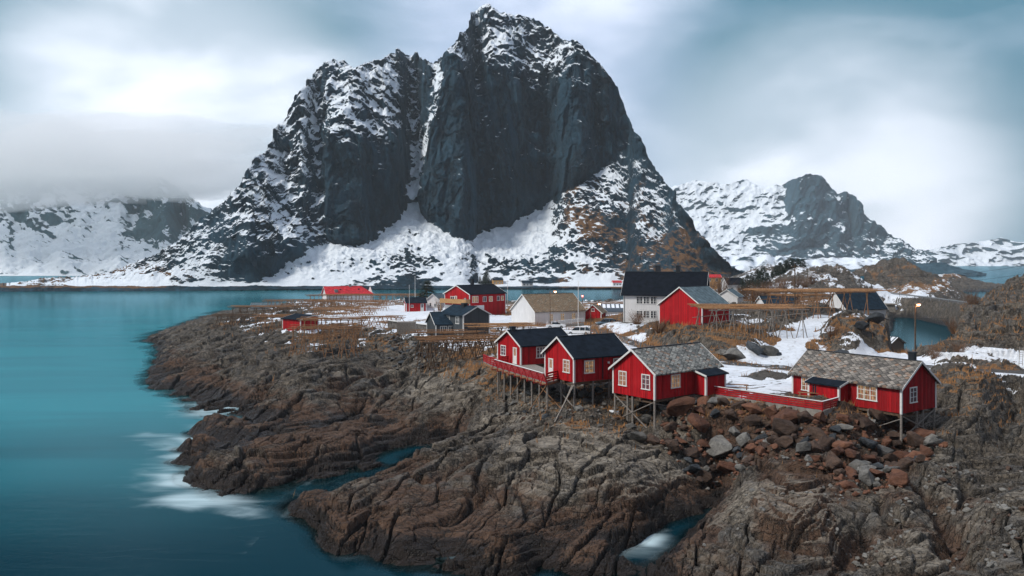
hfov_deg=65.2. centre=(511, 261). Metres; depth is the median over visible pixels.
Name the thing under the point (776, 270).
fir tree
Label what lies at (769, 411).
boulder
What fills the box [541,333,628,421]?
stilt cabin
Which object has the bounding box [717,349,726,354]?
boulder
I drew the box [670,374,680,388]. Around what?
window
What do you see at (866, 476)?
boulder
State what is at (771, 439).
boulder
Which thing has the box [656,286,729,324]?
barn
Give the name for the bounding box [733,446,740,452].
boulder
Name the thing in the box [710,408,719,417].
boulder
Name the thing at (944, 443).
boulder
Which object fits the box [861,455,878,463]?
boulder
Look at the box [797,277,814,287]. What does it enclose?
bare bush
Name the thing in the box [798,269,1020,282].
power line
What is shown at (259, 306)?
drying rack
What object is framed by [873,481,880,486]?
boulder
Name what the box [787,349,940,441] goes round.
stilt cabin
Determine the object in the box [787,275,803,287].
bare bush
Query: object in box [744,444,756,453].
boulder
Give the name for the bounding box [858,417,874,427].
boulder
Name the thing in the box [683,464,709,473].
boulder
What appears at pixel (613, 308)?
white store
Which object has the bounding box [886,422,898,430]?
boulder
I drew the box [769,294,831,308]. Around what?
drying rack
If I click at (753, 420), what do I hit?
boulder
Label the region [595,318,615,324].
parked car
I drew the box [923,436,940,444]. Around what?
boulder
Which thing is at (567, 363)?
window
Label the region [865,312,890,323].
boulder
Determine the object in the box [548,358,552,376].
door
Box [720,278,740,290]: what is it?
black roofed house
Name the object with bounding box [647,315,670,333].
bare bush
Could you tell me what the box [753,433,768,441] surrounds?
boulder
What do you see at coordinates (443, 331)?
drying rack
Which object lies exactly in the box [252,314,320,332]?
drying rack
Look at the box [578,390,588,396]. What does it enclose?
boulder
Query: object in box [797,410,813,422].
boulder
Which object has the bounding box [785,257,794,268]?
fir tree
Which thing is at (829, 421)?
boulder
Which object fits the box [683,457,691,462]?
boulder
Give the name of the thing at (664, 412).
boulder
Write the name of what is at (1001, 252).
snowy range
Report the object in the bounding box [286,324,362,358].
drying rack
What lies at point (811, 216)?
mountain
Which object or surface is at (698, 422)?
boulder
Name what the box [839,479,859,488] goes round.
boulder
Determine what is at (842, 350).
boulder
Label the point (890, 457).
boulder
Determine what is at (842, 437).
boulder
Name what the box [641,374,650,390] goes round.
window
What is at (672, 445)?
boulder
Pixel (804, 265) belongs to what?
fir tree
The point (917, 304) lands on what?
street lamp
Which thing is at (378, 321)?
drying rack
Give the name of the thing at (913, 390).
window
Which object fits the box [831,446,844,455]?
boulder
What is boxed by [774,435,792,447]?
boulder
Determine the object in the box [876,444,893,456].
boulder
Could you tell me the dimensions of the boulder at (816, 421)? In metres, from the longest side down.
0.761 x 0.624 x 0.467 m
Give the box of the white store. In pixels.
[600,304,622,314]
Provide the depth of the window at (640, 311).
163.89 m
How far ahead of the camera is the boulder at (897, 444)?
74.66 m
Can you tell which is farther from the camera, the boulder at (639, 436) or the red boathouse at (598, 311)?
the red boathouse at (598, 311)
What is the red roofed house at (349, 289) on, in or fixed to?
on the ground at (474, 487)
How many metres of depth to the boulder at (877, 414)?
76.66 m
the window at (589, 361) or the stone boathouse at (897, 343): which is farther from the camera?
the stone boathouse at (897, 343)
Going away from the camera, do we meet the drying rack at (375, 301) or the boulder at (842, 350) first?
the boulder at (842, 350)
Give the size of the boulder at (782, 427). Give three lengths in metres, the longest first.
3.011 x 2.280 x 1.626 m
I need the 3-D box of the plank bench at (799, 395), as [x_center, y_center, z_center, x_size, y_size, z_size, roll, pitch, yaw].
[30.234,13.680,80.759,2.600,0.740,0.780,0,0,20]
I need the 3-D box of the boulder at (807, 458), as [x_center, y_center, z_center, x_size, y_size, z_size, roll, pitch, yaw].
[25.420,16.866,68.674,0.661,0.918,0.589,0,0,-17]
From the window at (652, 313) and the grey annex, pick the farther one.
the window at (652, 313)
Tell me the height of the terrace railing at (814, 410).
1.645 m
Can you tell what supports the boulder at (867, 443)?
on the ground at (474, 487)
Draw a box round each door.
[513,347,516,363]
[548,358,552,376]
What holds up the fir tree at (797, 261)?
on the ground at (474, 487)
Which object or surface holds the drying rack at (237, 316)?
on the ground at (474, 487)
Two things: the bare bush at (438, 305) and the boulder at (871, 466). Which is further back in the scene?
the bare bush at (438, 305)
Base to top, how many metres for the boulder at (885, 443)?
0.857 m
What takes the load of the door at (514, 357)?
in the stilt cabin at (522, 346)
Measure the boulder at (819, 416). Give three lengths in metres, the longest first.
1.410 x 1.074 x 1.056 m
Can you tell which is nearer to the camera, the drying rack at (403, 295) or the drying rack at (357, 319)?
the drying rack at (357, 319)
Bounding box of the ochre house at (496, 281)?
[491,278,502,284]
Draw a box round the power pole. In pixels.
[791,264,798,303]
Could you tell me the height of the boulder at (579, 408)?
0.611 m
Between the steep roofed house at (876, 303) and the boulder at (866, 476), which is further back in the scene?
the steep roofed house at (876, 303)
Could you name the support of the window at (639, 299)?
in the white house at (643, 291)
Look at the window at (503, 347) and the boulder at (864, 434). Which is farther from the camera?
the window at (503, 347)
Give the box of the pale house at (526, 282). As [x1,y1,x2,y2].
[521,280,532,288]
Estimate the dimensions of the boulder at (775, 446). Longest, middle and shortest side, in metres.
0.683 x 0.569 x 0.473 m
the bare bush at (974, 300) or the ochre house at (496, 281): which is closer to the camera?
the bare bush at (974, 300)
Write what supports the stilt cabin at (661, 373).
on the ground at (474, 487)
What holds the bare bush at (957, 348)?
on the ground at (474, 487)
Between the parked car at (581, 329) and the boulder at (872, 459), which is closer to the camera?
the boulder at (872, 459)
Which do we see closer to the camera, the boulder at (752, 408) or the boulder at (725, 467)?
the boulder at (725, 467)
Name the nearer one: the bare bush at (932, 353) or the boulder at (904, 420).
the boulder at (904, 420)
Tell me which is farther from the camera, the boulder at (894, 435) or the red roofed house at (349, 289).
the red roofed house at (349, 289)
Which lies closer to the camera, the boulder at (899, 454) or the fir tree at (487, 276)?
the boulder at (899, 454)
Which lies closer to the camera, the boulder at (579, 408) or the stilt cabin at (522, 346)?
the boulder at (579, 408)
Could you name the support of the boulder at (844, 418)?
on the ground at (474, 487)
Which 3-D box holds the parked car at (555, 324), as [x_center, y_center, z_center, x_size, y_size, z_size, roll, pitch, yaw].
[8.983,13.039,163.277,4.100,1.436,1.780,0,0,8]
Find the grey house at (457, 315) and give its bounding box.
[441,303,491,335]
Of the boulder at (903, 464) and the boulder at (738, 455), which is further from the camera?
the boulder at (738, 455)
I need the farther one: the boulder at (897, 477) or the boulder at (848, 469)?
the boulder at (848, 469)
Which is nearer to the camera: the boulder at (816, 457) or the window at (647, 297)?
the boulder at (816, 457)
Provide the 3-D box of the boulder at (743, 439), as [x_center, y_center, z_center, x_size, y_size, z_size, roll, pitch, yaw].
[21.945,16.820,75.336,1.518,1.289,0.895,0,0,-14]
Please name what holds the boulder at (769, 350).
on the ground at (474, 487)
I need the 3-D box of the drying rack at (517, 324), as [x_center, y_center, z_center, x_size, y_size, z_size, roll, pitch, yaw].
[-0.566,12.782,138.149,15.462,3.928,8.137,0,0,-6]
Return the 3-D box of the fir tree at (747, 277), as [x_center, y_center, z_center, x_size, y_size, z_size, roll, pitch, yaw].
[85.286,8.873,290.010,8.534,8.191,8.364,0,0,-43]
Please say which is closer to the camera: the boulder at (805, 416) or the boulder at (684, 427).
the boulder at (805, 416)
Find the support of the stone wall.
on the ground at (474, 487)
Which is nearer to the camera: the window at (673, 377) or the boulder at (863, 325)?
the window at (673, 377)
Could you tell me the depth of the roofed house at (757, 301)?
192.19 m
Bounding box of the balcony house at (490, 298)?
[440,279,506,314]
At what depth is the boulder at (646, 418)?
82.11 m
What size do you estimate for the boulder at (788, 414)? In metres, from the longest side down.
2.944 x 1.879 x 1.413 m
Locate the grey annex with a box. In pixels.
[425,311,452,335]
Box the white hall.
[510,293,586,324]
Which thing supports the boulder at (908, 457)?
on the ground at (474, 487)
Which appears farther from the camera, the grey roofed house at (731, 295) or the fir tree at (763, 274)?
the fir tree at (763, 274)
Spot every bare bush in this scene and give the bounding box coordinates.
[435,299,444,310]
[626,309,647,324]
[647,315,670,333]
[710,273,730,293]
[733,283,752,298]
[747,279,773,301]
[760,280,776,294]
[767,276,785,287]
[775,276,792,288]
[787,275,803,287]
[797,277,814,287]
[807,273,817,284]
[823,321,842,336]
[923,343,943,359]
[942,315,967,333]
[946,338,968,351]
[959,289,983,304]
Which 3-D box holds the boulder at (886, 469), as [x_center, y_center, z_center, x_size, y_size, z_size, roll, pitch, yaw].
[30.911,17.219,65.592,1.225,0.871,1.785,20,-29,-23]
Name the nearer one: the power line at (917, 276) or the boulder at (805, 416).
the boulder at (805, 416)
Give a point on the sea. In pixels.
(92, 430)
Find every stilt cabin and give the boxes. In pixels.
[494,326,567,384]
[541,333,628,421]
[608,342,728,428]
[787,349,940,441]
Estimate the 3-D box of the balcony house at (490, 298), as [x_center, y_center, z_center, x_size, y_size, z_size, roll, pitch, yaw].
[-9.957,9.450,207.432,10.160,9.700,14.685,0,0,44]
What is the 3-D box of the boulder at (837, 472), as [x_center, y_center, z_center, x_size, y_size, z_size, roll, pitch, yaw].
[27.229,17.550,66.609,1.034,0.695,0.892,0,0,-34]
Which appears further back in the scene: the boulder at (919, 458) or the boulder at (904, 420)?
the boulder at (904, 420)
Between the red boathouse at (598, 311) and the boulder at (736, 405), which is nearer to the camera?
the boulder at (736, 405)
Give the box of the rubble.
[384,335,1023,571]
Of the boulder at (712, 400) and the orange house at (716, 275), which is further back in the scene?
the orange house at (716, 275)
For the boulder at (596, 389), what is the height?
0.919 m
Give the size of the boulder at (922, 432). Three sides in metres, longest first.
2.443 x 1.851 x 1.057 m
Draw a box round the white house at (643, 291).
[620,265,709,322]
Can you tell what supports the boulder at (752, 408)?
on the ground at (474, 487)
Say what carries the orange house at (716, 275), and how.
on the ground at (474, 487)
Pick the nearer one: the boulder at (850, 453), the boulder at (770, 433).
the boulder at (850, 453)
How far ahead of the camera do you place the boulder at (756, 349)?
110.77 m
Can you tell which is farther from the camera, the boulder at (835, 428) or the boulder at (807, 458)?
the boulder at (835, 428)
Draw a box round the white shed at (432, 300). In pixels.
[426,293,444,307]
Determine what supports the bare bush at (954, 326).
on the ground at (474, 487)
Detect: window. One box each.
[472,296,478,302]
[500,345,505,355]
[536,346,545,357]
[560,313,564,319]
[562,359,569,373]
[584,360,594,373]
[618,370,626,386]
[636,296,642,303]
[636,310,642,317]
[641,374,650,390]
[643,296,649,303]
[643,310,649,317]
[650,296,656,303]
[650,311,656,317]
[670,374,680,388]
[801,377,808,390]
[856,384,877,401]
[909,386,917,403]
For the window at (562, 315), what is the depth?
178.53 m
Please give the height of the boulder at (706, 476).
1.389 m
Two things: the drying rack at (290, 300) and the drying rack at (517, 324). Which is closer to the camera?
the drying rack at (517, 324)
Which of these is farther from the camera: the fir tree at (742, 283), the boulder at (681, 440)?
the fir tree at (742, 283)
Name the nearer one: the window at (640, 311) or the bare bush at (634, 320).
the bare bush at (634, 320)
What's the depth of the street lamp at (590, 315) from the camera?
149.94 m
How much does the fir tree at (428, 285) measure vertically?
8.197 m
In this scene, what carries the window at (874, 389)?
in the stilt cabin at (890, 386)
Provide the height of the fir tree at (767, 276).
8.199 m
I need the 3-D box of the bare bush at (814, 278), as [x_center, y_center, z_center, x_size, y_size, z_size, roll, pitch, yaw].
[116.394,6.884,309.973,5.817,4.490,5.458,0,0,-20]
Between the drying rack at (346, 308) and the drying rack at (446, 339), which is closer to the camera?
the drying rack at (446, 339)
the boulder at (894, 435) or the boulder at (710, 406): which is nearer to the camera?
the boulder at (894, 435)
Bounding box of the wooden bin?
[397,321,415,333]
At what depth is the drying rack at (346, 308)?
212.09 m
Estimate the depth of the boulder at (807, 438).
70.67 m
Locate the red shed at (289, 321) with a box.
[280,313,318,330]
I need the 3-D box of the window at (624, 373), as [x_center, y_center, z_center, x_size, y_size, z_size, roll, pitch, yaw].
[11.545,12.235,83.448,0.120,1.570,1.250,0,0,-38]
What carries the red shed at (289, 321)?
on the ground at (474, 487)
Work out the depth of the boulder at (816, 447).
69.64 m
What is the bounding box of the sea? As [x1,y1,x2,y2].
[0,266,1023,575]
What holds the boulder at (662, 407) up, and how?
on the ground at (474, 487)
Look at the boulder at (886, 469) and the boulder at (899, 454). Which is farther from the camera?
the boulder at (899, 454)
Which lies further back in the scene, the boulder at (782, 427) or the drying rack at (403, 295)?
the drying rack at (403, 295)
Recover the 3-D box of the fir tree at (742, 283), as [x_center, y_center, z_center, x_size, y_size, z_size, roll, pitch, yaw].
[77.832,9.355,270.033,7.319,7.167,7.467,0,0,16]
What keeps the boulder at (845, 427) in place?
on the ground at (474, 487)
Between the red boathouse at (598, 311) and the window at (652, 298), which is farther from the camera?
the red boathouse at (598, 311)
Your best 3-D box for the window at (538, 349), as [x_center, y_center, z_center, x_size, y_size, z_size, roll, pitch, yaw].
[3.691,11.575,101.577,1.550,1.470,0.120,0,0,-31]
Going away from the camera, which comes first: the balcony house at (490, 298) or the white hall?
the white hall
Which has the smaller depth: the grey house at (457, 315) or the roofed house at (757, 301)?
the grey house at (457, 315)
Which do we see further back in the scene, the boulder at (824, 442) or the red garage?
the red garage
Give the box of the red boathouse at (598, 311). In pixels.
[585,303,607,318]
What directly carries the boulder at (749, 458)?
on the ground at (474, 487)
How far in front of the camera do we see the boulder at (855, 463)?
67.66 m
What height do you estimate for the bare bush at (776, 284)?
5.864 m
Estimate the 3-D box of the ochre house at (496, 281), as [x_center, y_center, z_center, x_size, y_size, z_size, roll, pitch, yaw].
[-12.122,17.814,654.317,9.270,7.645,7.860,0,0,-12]
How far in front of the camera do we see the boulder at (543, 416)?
84.97 m
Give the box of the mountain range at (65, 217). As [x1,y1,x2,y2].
[0,154,211,275]
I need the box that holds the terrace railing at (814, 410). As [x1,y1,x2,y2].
[712,386,838,415]
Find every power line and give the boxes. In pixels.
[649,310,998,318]
[798,265,1022,276]
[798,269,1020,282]
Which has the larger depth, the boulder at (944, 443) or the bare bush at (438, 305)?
the bare bush at (438, 305)
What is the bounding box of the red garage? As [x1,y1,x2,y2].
[403,297,427,311]
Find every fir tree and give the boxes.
[418,281,435,297]
[481,269,491,283]
[738,278,747,297]
[744,274,753,287]
[750,272,756,284]
[754,271,767,287]
[755,266,769,285]
[761,272,773,284]
[773,265,778,275]
[775,262,785,274]
[781,260,790,272]
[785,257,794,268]
[793,258,802,266]
[799,259,808,268]
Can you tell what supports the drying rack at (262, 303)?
on the ground at (474, 487)
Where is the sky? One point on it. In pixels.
(913, 110)
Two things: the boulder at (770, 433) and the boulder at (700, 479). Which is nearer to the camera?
the boulder at (700, 479)
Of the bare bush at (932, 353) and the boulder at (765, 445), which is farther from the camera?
the bare bush at (932, 353)
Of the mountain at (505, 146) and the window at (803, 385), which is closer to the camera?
the window at (803, 385)
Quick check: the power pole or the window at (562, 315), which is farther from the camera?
the window at (562, 315)
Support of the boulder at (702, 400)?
on the ground at (474, 487)
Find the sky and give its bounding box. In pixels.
[0,0,1023,250]
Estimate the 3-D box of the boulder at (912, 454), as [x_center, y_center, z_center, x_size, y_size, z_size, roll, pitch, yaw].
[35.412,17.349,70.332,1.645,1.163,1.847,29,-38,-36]
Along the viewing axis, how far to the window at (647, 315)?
163.39 m
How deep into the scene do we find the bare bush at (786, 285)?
291.18 m
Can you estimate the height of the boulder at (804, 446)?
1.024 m
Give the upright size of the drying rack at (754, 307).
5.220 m
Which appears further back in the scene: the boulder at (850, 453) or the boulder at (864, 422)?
the boulder at (864, 422)
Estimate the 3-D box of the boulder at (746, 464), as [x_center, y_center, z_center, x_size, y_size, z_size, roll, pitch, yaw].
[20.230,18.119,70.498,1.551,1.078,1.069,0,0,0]
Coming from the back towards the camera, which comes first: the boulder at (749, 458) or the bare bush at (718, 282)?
the bare bush at (718, 282)
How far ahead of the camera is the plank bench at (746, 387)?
85.81 m
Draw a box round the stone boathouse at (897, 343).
[890,336,905,351]
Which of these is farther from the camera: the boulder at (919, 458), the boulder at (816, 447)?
the boulder at (816, 447)
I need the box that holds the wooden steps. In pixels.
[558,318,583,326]
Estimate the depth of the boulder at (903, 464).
67.06 m
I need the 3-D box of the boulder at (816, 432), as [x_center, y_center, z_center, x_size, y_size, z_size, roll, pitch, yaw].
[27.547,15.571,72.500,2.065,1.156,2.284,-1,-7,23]
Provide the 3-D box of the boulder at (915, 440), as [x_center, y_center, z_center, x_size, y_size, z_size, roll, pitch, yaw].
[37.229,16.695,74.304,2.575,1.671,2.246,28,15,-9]
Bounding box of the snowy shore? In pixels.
[721,254,985,275]
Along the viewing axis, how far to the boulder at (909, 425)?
77.99 m
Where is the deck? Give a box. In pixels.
[463,354,560,409]
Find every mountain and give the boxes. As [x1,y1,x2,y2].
[0,3,743,291]
[671,174,936,263]
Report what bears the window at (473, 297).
in the balcony house at (490, 298)
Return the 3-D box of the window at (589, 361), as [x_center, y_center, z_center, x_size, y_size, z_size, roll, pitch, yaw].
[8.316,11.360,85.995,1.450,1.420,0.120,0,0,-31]
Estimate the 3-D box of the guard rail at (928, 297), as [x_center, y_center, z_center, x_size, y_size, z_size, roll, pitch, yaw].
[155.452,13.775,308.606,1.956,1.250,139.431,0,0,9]
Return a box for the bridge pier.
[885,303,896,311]
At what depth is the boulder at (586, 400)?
87.42 m
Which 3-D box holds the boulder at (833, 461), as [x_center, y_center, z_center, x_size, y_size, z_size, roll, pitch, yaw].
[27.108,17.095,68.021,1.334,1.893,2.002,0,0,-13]
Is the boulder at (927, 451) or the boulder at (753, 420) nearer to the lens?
the boulder at (927, 451)
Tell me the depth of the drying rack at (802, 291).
148.34 m
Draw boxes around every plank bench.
[726,384,748,389]
[798,392,823,396]
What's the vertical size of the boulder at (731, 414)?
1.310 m
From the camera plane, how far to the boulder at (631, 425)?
80.59 m
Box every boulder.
[541,414,550,418]
[574,405,583,410]
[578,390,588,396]
[581,398,591,402]
[594,386,602,391]
[625,423,636,428]
[626,432,646,441]
[641,414,652,423]
[645,433,659,445]
[646,431,679,452]
[658,404,666,410]
[661,410,670,417]
[662,421,678,431]
[666,396,694,416]
[674,436,687,443]
[679,424,688,429]
[683,447,699,457]
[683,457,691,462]
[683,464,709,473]
[687,413,710,432]
[694,406,706,414]
[696,439,710,447]
[696,476,703,482]
[697,395,708,405]
[698,468,712,484]
[706,435,731,456]
[707,397,719,404]
[707,403,713,408]
[709,464,721,473]
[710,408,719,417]
[716,461,735,473]
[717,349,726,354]
[717,397,730,405]
[723,348,745,359]
[724,409,737,420]
[728,425,740,435]
[731,400,746,409]
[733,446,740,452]
[735,464,745,471]
[736,432,750,446]
[736,452,743,458]
[741,402,762,413]
[741,454,753,462]
[741,461,750,466]
[744,414,761,425]
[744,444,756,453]
[746,340,764,355]
[747,441,769,451]
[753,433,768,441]
[755,445,768,456]
[760,345,778,355]
[763,405,776,418]
[766,435,778,443]
[767,431,778,435]
[770,408,799,424]
[772,418,797,435]
[772,443,778,449]
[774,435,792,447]
[796,441,810,452]
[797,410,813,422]
[800,436,809,441]
[804,453,812,460]
[806,427,826,438]
[809,441,821,452]
[812,419,820,424]
[812,455,820,461]
[813,411,825,422]
[816,435,834,451]
[825,450,842,472]
[826,418,834,424]
[829,425,845,434]
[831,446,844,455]
[832,440,852,449]
[833,468,845,475]
[834,349,848,352]
[836,413,851,422]
[836,423,855,430]
[838,474,845,479]
[839,434,845,440]
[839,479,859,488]
[844,448,856,458]
[844,466,856,474]
[846,473,858,478]
[848,459,867,473]
[854,321,868,329]
[857,465,877,473]
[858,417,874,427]
[858,437,877,448]
[858,467,874,486]
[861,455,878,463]
[862,430,868,437]
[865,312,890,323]
[868,408,890,420]
[869,468,885,477]
[871,463,883,469]
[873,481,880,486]
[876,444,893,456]
[881,438,890,446]
[881,466,899,473]
[883,453,899,461]
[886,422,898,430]
[887,431,899,439]
[887,468,909,488]
[890,440,903,448]
[893,450,909,458]
[893,458,912,471]
[895,417,910,426]
[902,456,914,463]
[904,422,919,429]
[904,450,925,458]
[906,431,924,448]
[912,428,935,437]
[914,454,925,462]
[920,444,933,457]
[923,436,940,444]
[940,441,948,447]
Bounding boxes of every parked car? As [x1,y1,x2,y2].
[546,321,565,327]
[566,326,591,333]
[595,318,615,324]
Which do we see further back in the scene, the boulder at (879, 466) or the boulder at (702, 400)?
the boulder at (702, 400)
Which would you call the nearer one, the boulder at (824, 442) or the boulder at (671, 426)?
the boulder at (824, 442)
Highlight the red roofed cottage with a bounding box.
[611,280,621,288]
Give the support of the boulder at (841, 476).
on the ground at (474, 487)
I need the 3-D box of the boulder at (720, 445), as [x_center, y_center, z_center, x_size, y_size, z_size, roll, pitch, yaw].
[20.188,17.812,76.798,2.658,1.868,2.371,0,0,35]
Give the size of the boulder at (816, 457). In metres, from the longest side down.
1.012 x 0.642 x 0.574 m
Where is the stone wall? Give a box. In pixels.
[386,320,426,328]
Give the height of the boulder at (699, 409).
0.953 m
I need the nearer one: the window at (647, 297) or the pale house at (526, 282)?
the window at (647, 297)
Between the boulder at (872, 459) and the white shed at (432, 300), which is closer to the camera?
the boulder at (872, 459)
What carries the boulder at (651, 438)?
on the ground at (474, 487)
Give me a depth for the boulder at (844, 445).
70.06 m
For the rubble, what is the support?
on the ground at (474, 487)
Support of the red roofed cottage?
on the ground at (474, 487)
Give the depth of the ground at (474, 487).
77.14 m
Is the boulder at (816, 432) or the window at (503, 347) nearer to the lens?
the boulder at (816, 432)
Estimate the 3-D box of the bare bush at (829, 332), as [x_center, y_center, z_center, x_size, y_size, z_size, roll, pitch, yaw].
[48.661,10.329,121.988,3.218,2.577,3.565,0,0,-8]
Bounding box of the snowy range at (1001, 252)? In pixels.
[925,238,1023,265]
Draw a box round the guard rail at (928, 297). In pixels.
[889,292,964,302]
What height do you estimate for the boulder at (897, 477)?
1.445 m
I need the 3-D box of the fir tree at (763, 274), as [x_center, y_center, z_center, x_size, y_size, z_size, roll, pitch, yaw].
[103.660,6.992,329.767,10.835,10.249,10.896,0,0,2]
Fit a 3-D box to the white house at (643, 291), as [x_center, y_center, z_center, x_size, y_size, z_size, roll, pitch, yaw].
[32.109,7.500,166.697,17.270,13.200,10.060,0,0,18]
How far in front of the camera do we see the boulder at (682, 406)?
79.65 m
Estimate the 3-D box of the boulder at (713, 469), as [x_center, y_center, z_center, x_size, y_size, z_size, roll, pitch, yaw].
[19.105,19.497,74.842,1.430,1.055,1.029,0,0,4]
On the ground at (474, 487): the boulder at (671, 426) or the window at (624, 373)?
the boulder at (671, 426)
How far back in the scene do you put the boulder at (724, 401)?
79.51 m
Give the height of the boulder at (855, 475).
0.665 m
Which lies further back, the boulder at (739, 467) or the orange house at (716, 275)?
the orange house at (716, 275)
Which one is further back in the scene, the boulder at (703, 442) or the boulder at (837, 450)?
the boulder at (703, 442)
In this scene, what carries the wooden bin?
on the ground at (474, 487)
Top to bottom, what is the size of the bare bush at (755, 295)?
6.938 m
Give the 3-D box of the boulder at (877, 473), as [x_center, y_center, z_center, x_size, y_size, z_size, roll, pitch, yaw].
[29.488,17.104,64.627,1.358,0.722,1.382,24,-34,-18]
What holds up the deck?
on the ground at (474, 487)
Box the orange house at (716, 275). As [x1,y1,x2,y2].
[709,274,721,289]
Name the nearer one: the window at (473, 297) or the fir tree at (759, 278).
the window at (473, 297)
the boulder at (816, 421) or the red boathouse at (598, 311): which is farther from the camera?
the red boathouse at (598, 311)
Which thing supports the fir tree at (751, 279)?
on the ground at (474, 487)
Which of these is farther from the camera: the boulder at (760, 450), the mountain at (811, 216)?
the mountain at (811, 216)
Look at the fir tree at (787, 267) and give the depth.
364.15 m
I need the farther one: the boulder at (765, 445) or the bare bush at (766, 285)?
the bare bush at (766, 285)
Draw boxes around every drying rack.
[210,314,251,328]
[228,305,298,322]
[251,302,281,309]
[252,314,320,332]
[261,299,333,311]
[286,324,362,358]
[296,316,369,341]
[307,300,391,312]
[308,293,428,306]
[310,307,386,315]
[359,315,405,327]
[413,329,488,366]
[414,334,501,373]
[463,322,543,346]
[690,304,832,338]
[742,288,899,320]
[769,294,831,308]
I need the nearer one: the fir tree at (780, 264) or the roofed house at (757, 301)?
the roofed house at (757, 301)
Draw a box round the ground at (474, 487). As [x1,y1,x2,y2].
[138,257,1023,575]
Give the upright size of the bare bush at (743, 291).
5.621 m
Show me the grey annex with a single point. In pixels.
(438, 320)
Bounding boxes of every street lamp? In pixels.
[590,303,600,333]
[914,303,920,351]
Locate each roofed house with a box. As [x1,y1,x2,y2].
[321,284,372,299]
[719,288,742,303]
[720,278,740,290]
[755,296,801,303]
[825,291,887,316]
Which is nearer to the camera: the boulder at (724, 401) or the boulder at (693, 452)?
the boulder at (693, 452)
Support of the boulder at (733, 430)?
on the ground at (474, 487)

